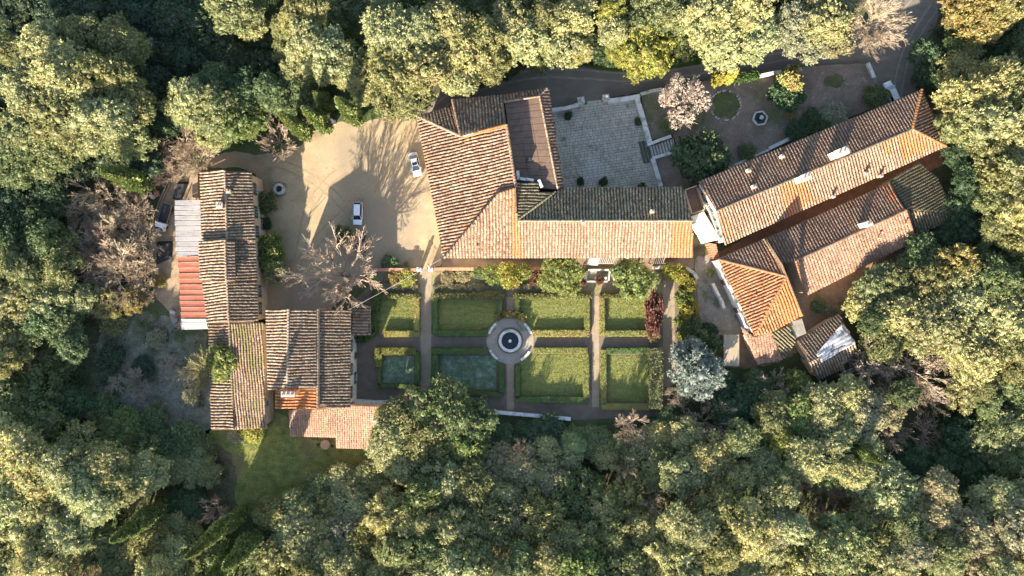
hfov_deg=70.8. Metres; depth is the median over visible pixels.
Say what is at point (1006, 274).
evergreen oak
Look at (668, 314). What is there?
garden path
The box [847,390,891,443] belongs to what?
evergreen oak
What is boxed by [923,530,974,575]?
evergreen oak
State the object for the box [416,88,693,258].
villa
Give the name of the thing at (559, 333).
clipped hedge
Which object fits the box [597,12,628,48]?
evergreen oak
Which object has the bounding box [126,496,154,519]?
bare tree
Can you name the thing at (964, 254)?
stone pine
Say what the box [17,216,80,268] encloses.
evergreen oak
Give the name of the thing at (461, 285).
lavender clump
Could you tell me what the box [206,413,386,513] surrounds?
meadow
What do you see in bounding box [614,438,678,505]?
evergreen oak
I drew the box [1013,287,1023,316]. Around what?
evergreen oak
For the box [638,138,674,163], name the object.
courtyard step
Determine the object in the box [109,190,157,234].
bare tree
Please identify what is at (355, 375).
window
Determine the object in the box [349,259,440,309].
overhead cable
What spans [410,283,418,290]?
lavender clump
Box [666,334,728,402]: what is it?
silver tree
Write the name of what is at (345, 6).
evergreen oak
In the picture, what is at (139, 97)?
evergreen oak
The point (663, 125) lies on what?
shrub
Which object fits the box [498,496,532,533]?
stone pine
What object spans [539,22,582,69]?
evergreen oak
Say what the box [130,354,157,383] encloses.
shrub
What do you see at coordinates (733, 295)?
window
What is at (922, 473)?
evergreen oak
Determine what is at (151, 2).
stone pine
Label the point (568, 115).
round shrub
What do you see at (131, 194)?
bare tree
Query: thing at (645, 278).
evergreen oak
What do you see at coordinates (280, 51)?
evergreen oak
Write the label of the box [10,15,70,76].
evergreen oak
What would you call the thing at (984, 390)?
evergreen oak
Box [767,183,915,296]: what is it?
long house
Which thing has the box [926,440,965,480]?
evergreen oak
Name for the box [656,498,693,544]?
evergreen oak
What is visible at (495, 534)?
evergreen oak
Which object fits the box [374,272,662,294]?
flower bed soil
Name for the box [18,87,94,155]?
evergreen oak
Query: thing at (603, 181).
round shrub
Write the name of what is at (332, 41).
evergreen oak
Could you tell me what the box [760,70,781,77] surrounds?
road wall
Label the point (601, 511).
stone pine
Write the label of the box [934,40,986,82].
evergreen oak
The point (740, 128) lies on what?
garden
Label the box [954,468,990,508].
stone pine
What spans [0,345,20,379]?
evergreen oak
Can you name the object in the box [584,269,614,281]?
sunken court
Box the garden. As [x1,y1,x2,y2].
[640,63,877,188]
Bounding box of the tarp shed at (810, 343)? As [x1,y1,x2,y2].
[794,314,856,379]
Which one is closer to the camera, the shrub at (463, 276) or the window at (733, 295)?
the window at (733, 295)
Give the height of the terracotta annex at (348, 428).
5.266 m
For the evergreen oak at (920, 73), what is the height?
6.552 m
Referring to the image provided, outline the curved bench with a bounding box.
[488,323,495,333]
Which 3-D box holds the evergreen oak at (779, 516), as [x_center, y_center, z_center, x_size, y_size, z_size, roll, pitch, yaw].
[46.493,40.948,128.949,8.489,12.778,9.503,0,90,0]
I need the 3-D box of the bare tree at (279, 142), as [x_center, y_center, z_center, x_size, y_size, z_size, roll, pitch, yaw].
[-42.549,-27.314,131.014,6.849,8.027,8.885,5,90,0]
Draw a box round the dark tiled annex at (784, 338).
[771,325,795,358]
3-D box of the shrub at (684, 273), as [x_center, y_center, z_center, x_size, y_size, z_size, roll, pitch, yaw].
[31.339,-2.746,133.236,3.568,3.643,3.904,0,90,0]
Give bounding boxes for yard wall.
[652,265,698,279]
[710,283,725,308]
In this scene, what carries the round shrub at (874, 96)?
on the garden
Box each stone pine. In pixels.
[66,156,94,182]
[90,287,122,318]
[120,283,145,316]
[147,0,164,7]
[180,550,207,575]
[237,16,269,41]
[264,2,283,28]
[285,557,322,575]
[359,484,422,542]
[362,0,397,8]
[371,533,417,572]
[395,476,443,517]
[400,563,439,575]
[411,532,441,573]
[421,503,477,565]
[456,536,493,575]
[473,551,515,575]
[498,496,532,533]
[500,0,539,15]
[509,484,576,552]
[550,465,605,535]
[556,538,609,575]
[587,490,621,525]
[592,507,634,555]
[610,469,650,510]
[617,502,678,547]
[635,529,703,575]
[665,559,703,575]
[720,459,756,493]
[851,526,890,566]
[931,73,993,129]
[931,242,981,287]
[932,104,973,150]
[936,407,983,453]
[937,0,1005,38]
[952,95,1021,149]
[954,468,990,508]
[956,50,1023,105]
[958,180,1009,217]
[959,3,1011,45]
[965,129,1016,179]
[976,154,1023,197]
[977,182,1023,230]
[978,0,1023,31]
[980,93,1023,154]
[992,59,1023,110]
[994,148,1023,194]
[996,224,1023,256]
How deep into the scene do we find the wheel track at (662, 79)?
134.99 m
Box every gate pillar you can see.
[577,96,584,105]
[602,94,609,103]
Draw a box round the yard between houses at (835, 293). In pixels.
[698,248,904,368]
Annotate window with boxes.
[253,183,257,195]
[254,206,258,217]
[255,225,259,237]
[258,285,262,296]
[258,302,262,313]
[351,339,353,351]
[351,363,353,374]
[351,385,353,397]
[354,372,356,383]
[696,185,702,194]
[701,193,707,202]
[705,201,711,210]
[710,211,715,220]
[713,219,718,228]
[716,228,721,237]
[732,293,737,302]
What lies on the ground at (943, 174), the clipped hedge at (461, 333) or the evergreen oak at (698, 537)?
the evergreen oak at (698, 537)
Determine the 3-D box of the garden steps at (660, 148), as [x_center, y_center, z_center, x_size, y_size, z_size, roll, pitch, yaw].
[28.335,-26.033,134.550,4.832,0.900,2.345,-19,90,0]
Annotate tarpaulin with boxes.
[817,324,855,361]
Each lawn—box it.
[378,298,413,330]
[382,356,413,382]
[438,300,495,329]
[440,356,495,388]
[520,298,583,329]
[520,355,582,395]
[606,298,647,330]
[608,356,648,401]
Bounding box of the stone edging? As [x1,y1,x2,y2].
[709,90,740,120]
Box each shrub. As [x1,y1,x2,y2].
[83,391,118,427]
[94,342,127,375]
[99,312,128,336]
[113,404,144,436]
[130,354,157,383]
[139,401,168,436]
[145,327,167,349]
[145,426,173,458]
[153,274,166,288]
[169,419,201,451]
[181,388,200,406]
[191,433,217,456]
[227,429,245,444]
[239,428,264,444]
[257,231,283,255]
[257,246,285,270]
[258,189,277,216]
[260,260,290,284]
[263,217,271,229]
[332,224,355,246]
[380,254,400,272]
[386,271,399,286]
[398,268,416,287]
[440,271,455,284]
[454,271,469,282]
[471,266,483,279]
[481,263,504,285]
[496,261,521,289]
[514,263,532,280]
[528,269,543,287]
[564,111,572,119]
[576,176,583,185]
[577,278,585,285]
[594,275,603,284]
[598,176,608,186]
[609,259,628,283]
[634,117,641,125]
[637,182,646,186]
[643,287,663,340]
[648,331,661,342]
[659,112,682,133]
[661,263,679,280]
[669,127,734,185]
[672,311,691,327]
[673,263,690,282]
[673,287,694,307]
[675,331,695,345]
[678,277,697,293]
[678,314,701,335]
[679,301,699,320]
[683,105,701,123]
[693,329,709,348]
[698,321,719,337]
[706,267,714,276]
[706,332,723,355]
[711,70,726,87]
[724,68,739,85]
[737,143,756,160]
[764,79,809,113]
[776,63,804,92]
[784,118,810,142]
[786,109,798,120]
[802,106,821,134]
[811,118,832,134]
[811,298,826,312]
[818,100,847,125]
[824,304,838,316]
[860,82,891,109]
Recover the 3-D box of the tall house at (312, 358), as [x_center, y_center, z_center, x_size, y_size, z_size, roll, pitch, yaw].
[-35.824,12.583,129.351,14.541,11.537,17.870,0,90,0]
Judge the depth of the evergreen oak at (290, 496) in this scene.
130.51 m
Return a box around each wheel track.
[261,163,355,226]
[263,155,352,210]
[272,121,417,304]
[277,120,415,298]
[279,131,419,307]
[284,127,418,301]
[428,0,901,112]
[443,0,911,108]
[894,4,930,84]
[900,8,937,98]
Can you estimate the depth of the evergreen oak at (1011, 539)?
123.27 m
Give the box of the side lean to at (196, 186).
[192,172,200,198]
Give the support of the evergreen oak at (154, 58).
on the ground at (943, 174)
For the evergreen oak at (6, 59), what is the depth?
122.04 m
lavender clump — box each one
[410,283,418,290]
[432,283,439,290]
[438,282,444,289]
[448,283,453,290]
[453,283,459,289]
[458,282,464,288]
[465,283,472,291]
[492,283,498,289]
[520,283,526,291]
[525,282,530,289]
[533,285,539,291]
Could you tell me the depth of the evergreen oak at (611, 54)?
128.82 m
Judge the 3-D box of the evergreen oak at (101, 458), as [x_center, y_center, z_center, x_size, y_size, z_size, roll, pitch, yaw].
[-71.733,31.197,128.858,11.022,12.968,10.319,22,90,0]
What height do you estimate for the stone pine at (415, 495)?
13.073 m
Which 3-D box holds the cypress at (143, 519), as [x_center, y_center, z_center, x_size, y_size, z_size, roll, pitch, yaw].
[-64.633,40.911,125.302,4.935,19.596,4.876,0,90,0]
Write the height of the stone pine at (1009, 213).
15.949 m
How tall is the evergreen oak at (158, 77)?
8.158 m
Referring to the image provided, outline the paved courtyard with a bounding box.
[554,101,654,187]
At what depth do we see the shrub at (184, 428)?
133.03 m
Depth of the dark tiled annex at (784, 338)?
130.63 m
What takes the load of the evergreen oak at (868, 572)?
on the ground at (943, 174)
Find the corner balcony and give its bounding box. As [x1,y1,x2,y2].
[684,185,704,214]
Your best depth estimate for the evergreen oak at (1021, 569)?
126.27 m
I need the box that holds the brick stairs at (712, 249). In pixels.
[705,243,718,260]
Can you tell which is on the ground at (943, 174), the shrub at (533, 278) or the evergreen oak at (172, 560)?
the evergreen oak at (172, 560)
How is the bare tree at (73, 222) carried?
on the ground at (943, 174)
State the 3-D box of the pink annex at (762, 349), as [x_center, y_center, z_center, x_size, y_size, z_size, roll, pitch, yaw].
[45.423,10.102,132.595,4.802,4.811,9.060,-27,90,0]
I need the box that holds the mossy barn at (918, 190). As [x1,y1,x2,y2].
[875,163,953,233]
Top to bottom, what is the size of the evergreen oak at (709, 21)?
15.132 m
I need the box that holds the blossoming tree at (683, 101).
[658,72,710,129]
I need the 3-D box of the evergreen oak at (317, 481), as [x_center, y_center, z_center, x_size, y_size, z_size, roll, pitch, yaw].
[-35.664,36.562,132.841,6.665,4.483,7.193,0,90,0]
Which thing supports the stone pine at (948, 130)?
on the ground at (943, 174)
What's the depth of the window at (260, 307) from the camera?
130.75 m
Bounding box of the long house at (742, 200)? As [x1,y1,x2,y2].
[696,89,946,244]
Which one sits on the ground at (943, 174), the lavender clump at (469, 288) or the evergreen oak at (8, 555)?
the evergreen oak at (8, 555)
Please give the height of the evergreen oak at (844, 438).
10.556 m
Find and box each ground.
[1,0,1023,575]
[356,269,697,419]
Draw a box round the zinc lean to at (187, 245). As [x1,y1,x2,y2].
[175,200,200,256]
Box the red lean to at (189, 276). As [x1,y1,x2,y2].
[177,256,205,317]
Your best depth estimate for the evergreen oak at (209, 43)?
128.83 m
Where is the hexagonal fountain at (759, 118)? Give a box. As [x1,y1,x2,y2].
[752,110,767,125]
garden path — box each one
[420,268,430,404]
[507,297,513,409]
[592,296,598,406]
[663,280,674,387]
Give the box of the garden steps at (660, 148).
[650,138,675,156]
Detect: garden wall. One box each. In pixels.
[373,268,416,271]
[433,267,542,270]
[640,88,661,96]
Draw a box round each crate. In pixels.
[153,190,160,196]
[172,317,179,323]
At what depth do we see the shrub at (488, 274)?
133.34 m
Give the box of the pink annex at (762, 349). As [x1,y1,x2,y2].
[740,327,782,363]
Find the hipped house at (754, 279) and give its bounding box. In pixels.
[711,238,803,335]
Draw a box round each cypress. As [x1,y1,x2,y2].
[97,164,155,194]
[109,498,170,543]
[184,505,246,560]
[205,545,243,575]
[221,524,266,571]
[276,111,314,142]
[301,105,333,134]
[312,90,335,115]
[334,95,363,126]
[532,453,545,482]
[558,423,587,458]
[581,470,606,494]
[849,442,886,464]
[943,40,977,55]
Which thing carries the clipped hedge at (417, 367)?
on the garden ground at (367, 386)
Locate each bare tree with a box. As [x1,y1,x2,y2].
[10,365,31,378]
[19,349,38,371]
[59,192,103,234]
[65,539,101,575]
[66,175,126,213]
[68,218,121,271]
[70,232,109,279]
[75,263,116,290]
[80,197,127,259]
[83,234,145,289]
[90,277,122,317]
[96,256,145,309]
[105,372,126,394]
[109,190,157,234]
[114,244,157,283]
[120,190,146,202]
[120,215,162,267]
[122,366,152,401]
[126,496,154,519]
[130,276,156,306]
[146,140,195,183]
[147,398,168,419]
[149,158,178,186]
[157,354,182,377]
[159,127,204,158]
[167,131,219,179]
[167,347,210,404]
[174,370,197,387]
[199,494,228,524]
[253,113,298,160]
[274,223,387,320]
[495,542,512,559]
[511,438,527,458]
[613,409,649,444]
[614,456,636,481]
[638,489,668,514]
[664,385,694,412]
[669,487,708,514]
[678,398,736,446]
[731,443,747,470]
[756,367,797,397]
[790,477,816,510]
[807,502,829,531]
[810,488,850,509]
[838,347,858,373]
[839,337,911,391]
[853,0,914,60]
[875,346,955,409]
[875,425,919,452]
[910,411,943,450]
[911,384,952,418]
[964,549,998,566]
[989,542,1023,575]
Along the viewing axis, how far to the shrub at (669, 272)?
132.91 m
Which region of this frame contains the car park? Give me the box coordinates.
[198,114,442,308]
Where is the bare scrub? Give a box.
[86,308,209,425]
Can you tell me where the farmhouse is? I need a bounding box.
[198,170,267,323]
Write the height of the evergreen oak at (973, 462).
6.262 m
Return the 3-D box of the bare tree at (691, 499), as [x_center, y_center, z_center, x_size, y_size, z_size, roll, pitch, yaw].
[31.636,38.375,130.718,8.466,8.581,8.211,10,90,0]
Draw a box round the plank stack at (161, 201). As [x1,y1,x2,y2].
[153,183,170,220]
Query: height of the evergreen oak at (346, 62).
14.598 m
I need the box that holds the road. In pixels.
[416,0,942,129]
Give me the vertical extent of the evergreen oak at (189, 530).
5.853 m
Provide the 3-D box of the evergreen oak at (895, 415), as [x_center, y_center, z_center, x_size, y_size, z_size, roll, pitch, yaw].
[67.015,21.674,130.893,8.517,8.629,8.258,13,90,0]
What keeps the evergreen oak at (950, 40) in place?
on the ground at (943, 174)
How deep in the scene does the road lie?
134.99 m
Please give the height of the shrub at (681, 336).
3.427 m
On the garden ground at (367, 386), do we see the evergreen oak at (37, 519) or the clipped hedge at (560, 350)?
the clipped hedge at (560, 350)
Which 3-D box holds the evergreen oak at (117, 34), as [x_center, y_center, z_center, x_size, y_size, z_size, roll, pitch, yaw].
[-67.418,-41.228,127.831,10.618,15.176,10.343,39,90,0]
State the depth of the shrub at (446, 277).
133.96 m
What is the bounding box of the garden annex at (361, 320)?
[352,305,371,335]
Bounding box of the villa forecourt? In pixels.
[442,257,693,268]
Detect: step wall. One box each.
[646,135,671,146]
[651,152,673,159]
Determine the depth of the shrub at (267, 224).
133.76 m
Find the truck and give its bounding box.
[154,203,172,231]
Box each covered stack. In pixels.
[156,241,172,264]
[172,182,188,199]
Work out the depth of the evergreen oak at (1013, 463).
127.81 m
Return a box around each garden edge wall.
[353,399,395,403]
[494,410,570,420]
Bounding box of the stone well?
[272,182,287,196]
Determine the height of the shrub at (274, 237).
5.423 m
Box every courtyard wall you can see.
[552,103,578,112]
[607,94,639,104]
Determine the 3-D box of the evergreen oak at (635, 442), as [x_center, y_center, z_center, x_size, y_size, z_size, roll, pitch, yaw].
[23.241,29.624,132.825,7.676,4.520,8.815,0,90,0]
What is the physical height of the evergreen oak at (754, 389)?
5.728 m
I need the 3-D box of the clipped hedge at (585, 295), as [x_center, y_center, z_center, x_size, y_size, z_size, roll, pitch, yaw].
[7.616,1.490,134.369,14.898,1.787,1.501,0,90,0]
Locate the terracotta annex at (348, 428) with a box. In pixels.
[289,402,383,448]
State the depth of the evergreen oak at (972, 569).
124.33 m
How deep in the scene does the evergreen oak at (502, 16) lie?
123.05 m
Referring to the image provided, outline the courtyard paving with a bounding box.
[552,95,656,187]
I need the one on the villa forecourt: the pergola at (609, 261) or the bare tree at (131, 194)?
the pergola at (609, 261)
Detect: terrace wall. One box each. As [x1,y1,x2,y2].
[634,98,651,143]
[650,158,662,186]
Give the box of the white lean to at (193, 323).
[180,319,207,329]
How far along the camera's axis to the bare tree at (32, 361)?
131.80 m
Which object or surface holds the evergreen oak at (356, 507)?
on the ground at (943, 174)
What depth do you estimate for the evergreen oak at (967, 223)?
128.82 m
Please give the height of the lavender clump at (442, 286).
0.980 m
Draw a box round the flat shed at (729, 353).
[720,335,738,365]
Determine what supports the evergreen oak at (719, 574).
on the ground at (943, 174)
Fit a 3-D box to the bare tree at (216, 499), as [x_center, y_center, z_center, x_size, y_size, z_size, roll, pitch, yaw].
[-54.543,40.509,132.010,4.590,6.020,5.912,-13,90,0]
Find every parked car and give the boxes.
[352,201,362,224]
[354,231,365,254]
[408,151,421,176]
[882,80,899,102]
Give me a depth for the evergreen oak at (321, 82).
123.08 m
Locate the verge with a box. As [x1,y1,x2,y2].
[562,48,715,71]
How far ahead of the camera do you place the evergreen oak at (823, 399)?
127.51 m
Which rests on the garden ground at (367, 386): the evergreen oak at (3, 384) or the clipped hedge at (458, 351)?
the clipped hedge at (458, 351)
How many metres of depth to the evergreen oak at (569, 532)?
125.78 m
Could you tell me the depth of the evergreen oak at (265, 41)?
128.93 m
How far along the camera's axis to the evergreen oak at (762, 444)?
129.87 m
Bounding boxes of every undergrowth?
[4,0,1021,575]
[64,184,144,317]
[88,299,220,460]
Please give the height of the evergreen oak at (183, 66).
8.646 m
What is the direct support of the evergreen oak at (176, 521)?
on the ground at (943, 174)
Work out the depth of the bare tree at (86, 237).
131.22 m
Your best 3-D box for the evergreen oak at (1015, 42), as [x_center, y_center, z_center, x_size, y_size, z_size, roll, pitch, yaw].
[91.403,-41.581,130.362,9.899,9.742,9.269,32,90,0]
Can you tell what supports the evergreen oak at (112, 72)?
on the ground at (943, 174)
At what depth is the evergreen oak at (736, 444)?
126.64 m
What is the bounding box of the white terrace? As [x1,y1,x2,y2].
[691,211,719,243]
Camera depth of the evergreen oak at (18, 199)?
127.51 m
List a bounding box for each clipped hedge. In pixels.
[355,286,380,342]
[374,347,416,366]
[377,292,421,299]
[377,367,416,387]
[383,330,419,336]
[413,298,420,331]
[414,351,420,384]
[431,298,438,334]
[431,347,487,354]
[431,354,439,384]
[432,292,506,299]
[437,329,487,336]
[464,388,503,397]
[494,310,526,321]
[496,298,502,315]
[498,364,504,392]
[513,292,591,299]
[514,298,519,318]
[514,365,520,397]
[515,395,587,403]
[532,329,589,336]
[533,347,587,353]
[580,53,698,68]
[582,353,589,397]
[584,298,590,330]
[598,298,604,335]
[599,293,643,298]
[599,349,606,404]
[601,402,648,410]
[605,329,647,336]
[606,347,648,354]
[646,346,663,408]
[721,70,759,85]
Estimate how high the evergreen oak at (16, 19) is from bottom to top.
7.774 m
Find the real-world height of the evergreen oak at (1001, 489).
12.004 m
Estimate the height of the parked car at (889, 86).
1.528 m
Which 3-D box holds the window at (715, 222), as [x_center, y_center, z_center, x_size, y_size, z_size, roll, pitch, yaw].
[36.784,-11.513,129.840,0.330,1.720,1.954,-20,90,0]
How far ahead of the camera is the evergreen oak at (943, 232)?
129.45 m
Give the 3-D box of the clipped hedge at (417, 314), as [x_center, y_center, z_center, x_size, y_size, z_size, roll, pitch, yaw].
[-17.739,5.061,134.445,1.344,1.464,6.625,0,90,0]
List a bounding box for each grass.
[89,311,211,454]
[217,419,359,506]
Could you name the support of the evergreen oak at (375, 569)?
on the ground at (943, 174)
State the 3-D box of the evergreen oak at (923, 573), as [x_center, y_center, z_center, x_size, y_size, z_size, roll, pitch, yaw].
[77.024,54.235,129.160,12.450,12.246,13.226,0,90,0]
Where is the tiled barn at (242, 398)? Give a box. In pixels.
[208,323,272,429]
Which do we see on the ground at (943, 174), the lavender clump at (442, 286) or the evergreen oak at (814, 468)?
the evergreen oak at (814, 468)
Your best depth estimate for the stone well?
134.70 m
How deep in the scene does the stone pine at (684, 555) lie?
123.82 m
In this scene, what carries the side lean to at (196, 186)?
on the ground at (943, 174)
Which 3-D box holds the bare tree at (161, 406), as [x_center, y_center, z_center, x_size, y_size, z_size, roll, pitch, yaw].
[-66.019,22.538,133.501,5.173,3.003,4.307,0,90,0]
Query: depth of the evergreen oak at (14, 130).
121.29 m
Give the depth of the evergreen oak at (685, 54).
129.76 m
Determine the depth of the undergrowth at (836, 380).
134.60 m
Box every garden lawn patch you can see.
[712,89,740,119]
[824,74,844,87]
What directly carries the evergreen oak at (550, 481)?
on the ground at (943, 174)
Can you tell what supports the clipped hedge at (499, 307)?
on the garden ground at (367, 386)
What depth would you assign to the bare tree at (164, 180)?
132.57 m
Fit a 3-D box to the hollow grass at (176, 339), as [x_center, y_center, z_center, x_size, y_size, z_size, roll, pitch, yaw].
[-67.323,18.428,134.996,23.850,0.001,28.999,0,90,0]
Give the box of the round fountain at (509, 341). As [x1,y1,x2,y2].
[497,328,522,353]
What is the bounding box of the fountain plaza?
[486,318,533,363]
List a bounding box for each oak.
[0,0,43,46]
[0,30,20,68]
[0,61,45,122]
[0,63,15,106]
[0,108,48,154]
[0,133,38,190]
[0,185,38,230]
[0,208,32,253]
[0,234,45,297]
[0,279,36,324]
[0,316,38,370]
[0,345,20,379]
[0,368,18,391]
[0,380,31,421]
[0,405,44,486]
[0,480,39,548]
[0,521,10,543]
[0,536,42,575]
[1,435,67,507]
[6,299,59,346]
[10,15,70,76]
[10,363,65,409]
[10,528,75,575]
[15,199,65,237]
[15,271,74,316]
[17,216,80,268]
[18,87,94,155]
[18,403,67,444]
[21,38,97,105]
[21,136,77,183]
[21,171,72,214]
[21,490,67,539]
[28,443,86,506]
[30,0,87,35]
[31,240,85,293]
[36,338,81,380]
[43,300,85,347]
[43,505,94,561]
[49,381,97,426]
[54,168,75,188]
[54,456,126,527]
[55,332,95,364]
[55,418,105,466]
[56,10,99,52]
[59,0,128,26]
[60,85,141,156]
[64,281,101,317]
[67,440,135,493]
[69,48,136,104]
[71,138,97,161]
[77,520,122,569]
[88,126,129,188]
[92,12,154,71]
[93,413,137,454]
[96,458,141,508]
[96,554,137,575]
[103,118,160,161]
[108,0,157,34]
[115,520,171,567]
[116,77,157,124]
[122,148,166,178]
[129,430,162,459]
[129,449,174,498]
[132,553,172,575]
[133,62,179,104]
[134,19,174,69]
[145,532,188,575]
[147,0,213,58]
[149,100,182,137]
[151,38,179,68]
[157,81,194,130]
[158,452,180,486]
[164,33,211,83]
[164,484,207,520]
[164,510,198,536]
[166,434,191,460]
[168,74,208,129]
[169,444,216,490]
[171,566,191,575]
[174,520,213,565]
[187,0,221,16]
[188,18,246,62]
[189,79,254,145]
[192,128,232,151]
[194,455,223,489]
[195,60,235,87]
[196,542,233,575]
[200,0,265,36]
[202,342,239,383]
[206,87,269,143]
[210,41,253,86]
[222,65,261,108]
[238,49,282,93]
[240,0,278,21]
[243,532,270,567]
[248,25,275,52]
[251,68,290,115]
[252,493,287,533]
[252,562,289,575]
[253,531,296,575]
[267,499,323,563]
[269,15,286,42]
[270,38,302,64]
[270,68,322,119]
[275,0,329,40]
[277,60,313,87]
[280,487,324,514]
[284,15,325,75]
[289,515,344,571]
[301,467,332,501]
[302,566,325,575]
[305,24,355,82]
[309,491,344,519]
[310,58,338,86]
[319,538,374,575]
[320,3,356,42]
[323,462,366,509]
[323,513,358,558]
[324,0,355,15]
[325,482,382,526]
[334,38,366,74]
[334,60,365,94]
[345,514,395,561]
[348,0,373,40]
[349,73,374,106]
[349,568,371,575]
[355,459,398,499]
[359,0,403,31]
[359,2,420,62]
[363,419,410,473]
[365,36,425,105]
[365,557,397,575]
[367,69,439,123]
[370,394,418,439]
[383,452,433,487]
[392,0,416,13]
[392,383,433,427]
[394,3,445,65]
[396,42,452,95]
[396,418,454,476]
[400,505,435,545]
[416,456,462,511]
[419,0,469,50]
[421,540,477,575]
[424,371,474,441]
[425,0,461,17]
[433,424,490,471]
[435,26,491,84]
[435,62,484,96]
[441,456,492,506]
[442,489,519,553]
[445,395,499,442]
[456,0,469,6]
[460,0,497,24]
[462,11,506,60]
[471,75,485,92]
[471,440,511,485]
[474,43,512,86]
[476,475,521,520]
[479,433,501,448]
[489,421,523,450]
[491,0,527,41]
[497,441,540,493]
[499,13,550,67]
[500,57,520,82]
[505,540,539,575]
[515,418,546,447]
[520,0,563,37]
[526,47,557,77]
[526,534,574,575]
[528,0,558,4]
[529,434,563,465]
[533,459,579,501]
[536,410,566,443]
[537,258,586,298]
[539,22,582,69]
[550,516,597,559]
[551,0,599,40]
[555,443,583,472]
[561,30,593,67]
[575,553,625,575]
[580,424,609,459]
[583,0,616,29]
[587,27,602,50]
[590,40,610,65]
[590,443,619,471]
[596,0,627,21]
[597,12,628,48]
[598,429,632,463]
[600,537,662,575]
[604,34,635,68]
[612,258,660,301]
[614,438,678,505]
[615,0,673,40]
[615,9,680,84]
[620,427,651,470]
[641,420,678,462]
[649,0,698,36]
[651,403,683,435]
[654,38,672,67]
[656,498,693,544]
[657,21,688,51]
[658,446,712,500]
[669,415,703,450]
[672,35,698,61]
[677,0,738,48]
[683,508,720,551]
[690,17,758,73]
[690,428,735,481]
[690,479,745,531]
[693,526,740,575]
[702,570,736,575]
[709,371,742,407]
[711,0,775,36]
[711,382,754,434]
[720,496,781,563]
[723,417,762,457]
[731,559,767,575]
[734,15,778,67]
[739,441,783,496]
[742,368,773,392]
[744,375,770,412]
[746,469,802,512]
[749,389,791,439]
[750,418,775,448]
[751,532,787,569]
[757,496,797,549]
[763,424,794,462]
[764,537,830,575]
[765,0,790,28]
[773,0,813,52]
[775,366,811,396]
[780,514,816,547]
[781,0,813,14]
[781,435,833,487]
[782,29,837,65]
[782,393,815,436]
[790,381,843,437]
[798,0,855,47]
[801,419,863,462]
[802,511,880,575]
[806,447,849,492]
[821,22,856,58]
[823,0,862,26]
[825,373,872,428]
[829,454,876,491]
[839,497,884,536]
[840,287,873,323]
[845,452,924,522]
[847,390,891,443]
[848,557,882,575]
[851,261,898,306]
[854,303,890,337]
[855,432,887,462]
[859,321,908,364]
[866,535,920,575]
[869,387,907,432]
[872,256,924,296]
[874,289,932,339]
[880,530,937,571]
[886,377,924,409]
[889,511,928,544]
[892,443,929,477]
[896,230,946,283]
[900,464,929,497]
[901,254,956,309]
[901,290,973,360]
[905,493,967,534]
[906,37,946,75]
[909,59,940,92]
[917,464,958,506]
[917,561,972,575]
[922,63,956,100]
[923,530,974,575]
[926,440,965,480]
[928,218,963,249]
[929,8,966,31]
[931,314,1006,389]
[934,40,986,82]
[940,142,985,170]
[941,377,982,415]
[942,27,985,58]
[942,187,978,221]
[944,263,990,329]
[945,211,983,246]
[945,505,1001,558]
[950,157,992,203]
[952,430,1006,489]
[962,390,1005,421]
[963,555,991,575]
[964,241,997,276]
[964,474,1019,518]
[967,399,1023,470]
[968,371,1005,401]
[968,553,1022,575]
[970,250,1023,316]
[971,279,1023,357]
[972,228,1003,252]
[978,36,1020,71]
[980,208,1015,248]
[985,492,1023,556]
[987,442,1023,476]
[995,334,1023,386]
[996,244,1023,281]
[996,361,1023,410]
[1000,15,1023,37]
[1001,467,1023,497]
[1002,24,1023,60]
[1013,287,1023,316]
[1015,551,1023,575]
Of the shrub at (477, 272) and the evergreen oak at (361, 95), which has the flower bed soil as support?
the shrub at (477, 272)
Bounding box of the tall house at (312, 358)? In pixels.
[265,308,356,408]
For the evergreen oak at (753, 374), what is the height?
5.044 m
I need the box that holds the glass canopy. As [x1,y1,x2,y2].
[584,258,599,265]
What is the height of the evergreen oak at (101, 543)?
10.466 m
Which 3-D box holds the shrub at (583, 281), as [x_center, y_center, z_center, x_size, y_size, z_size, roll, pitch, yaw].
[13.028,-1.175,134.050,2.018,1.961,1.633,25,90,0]
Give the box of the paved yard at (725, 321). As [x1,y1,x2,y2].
[695,255,742,336]
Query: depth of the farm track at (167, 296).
134.99 m
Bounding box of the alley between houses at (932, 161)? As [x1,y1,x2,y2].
[722,150,946,255]
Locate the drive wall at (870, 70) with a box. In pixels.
[865,62,875,78]
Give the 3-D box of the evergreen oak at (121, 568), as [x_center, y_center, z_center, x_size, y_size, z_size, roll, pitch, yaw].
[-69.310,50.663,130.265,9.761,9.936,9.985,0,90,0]
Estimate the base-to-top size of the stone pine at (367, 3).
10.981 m
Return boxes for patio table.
[320,440,329,449]
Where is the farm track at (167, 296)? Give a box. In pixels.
[149,169,201,328]
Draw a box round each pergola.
[599,258,619,263]
[648,258,664,263]
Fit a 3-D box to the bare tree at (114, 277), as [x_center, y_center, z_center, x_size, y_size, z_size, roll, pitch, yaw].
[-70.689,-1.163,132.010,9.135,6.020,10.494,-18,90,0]
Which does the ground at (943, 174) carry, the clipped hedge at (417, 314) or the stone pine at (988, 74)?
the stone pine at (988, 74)
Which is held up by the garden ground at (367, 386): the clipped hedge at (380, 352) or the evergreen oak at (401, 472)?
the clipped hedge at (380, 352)
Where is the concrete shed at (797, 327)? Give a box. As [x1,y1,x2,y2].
[784,318,805,337]

